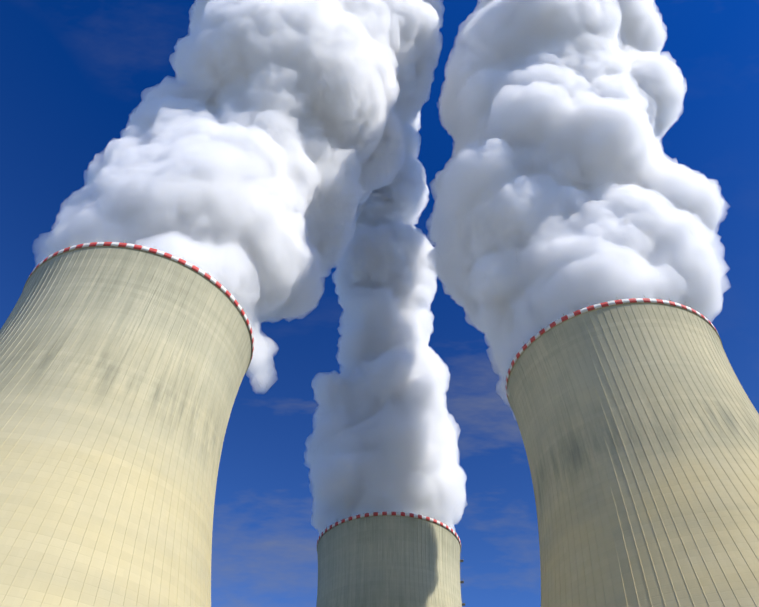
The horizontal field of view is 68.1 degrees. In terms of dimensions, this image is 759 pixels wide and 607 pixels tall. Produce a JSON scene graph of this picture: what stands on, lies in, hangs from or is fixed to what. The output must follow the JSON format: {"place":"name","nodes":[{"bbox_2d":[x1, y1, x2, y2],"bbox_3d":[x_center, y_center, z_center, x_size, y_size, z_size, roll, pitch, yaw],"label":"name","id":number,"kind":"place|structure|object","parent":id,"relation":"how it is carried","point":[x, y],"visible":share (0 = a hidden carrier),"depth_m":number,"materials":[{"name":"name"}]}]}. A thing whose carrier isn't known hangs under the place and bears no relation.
{"place":"outdoors","nodes":[
{"label":"outdoors","id":0,"kind":"place"},
{"bbox_2d":[0,239,253,606],"bbox_3d":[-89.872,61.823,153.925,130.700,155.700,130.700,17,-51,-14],"label":"cooling tower","id":1,"kind":"structure","parent":0,"point":[124,367],"depth_m":143.79,"materials":[{"name":"concrete"}]},
{"bbox_2d":[0,0,758,606],"label":"sky","id":2,"kind":"structure","parent":0,"point":[394,198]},
{"bbox_2d":[316,512,461,606],"bbox_3d":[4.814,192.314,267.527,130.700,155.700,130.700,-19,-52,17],"label":"cooling tower","id":3,"kind":"structure","parent":0,"point":[388,559],"depth_m":287.09,"materials":[{"name":"concrete"}]},
{"bbox_2d":[460,545,464,605],"bbox_3d":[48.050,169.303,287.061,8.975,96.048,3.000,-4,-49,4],"label":"access ladder","id":4,"kind":"object","parent":3,"relation":"attached to","point":[463,604],"visible":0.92,"depth_m":306.38,"materials":[{"name":"metal"}]},
{"bbox_2d":[505,296,758,606],"bbox_3d":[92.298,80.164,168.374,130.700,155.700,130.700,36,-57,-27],"label":"cooling tower","id":5,"kind":"structure","parent":0,"point":[637,419],"depth_m":162.09,"materials":[{"name":"concrete"}]}
]}

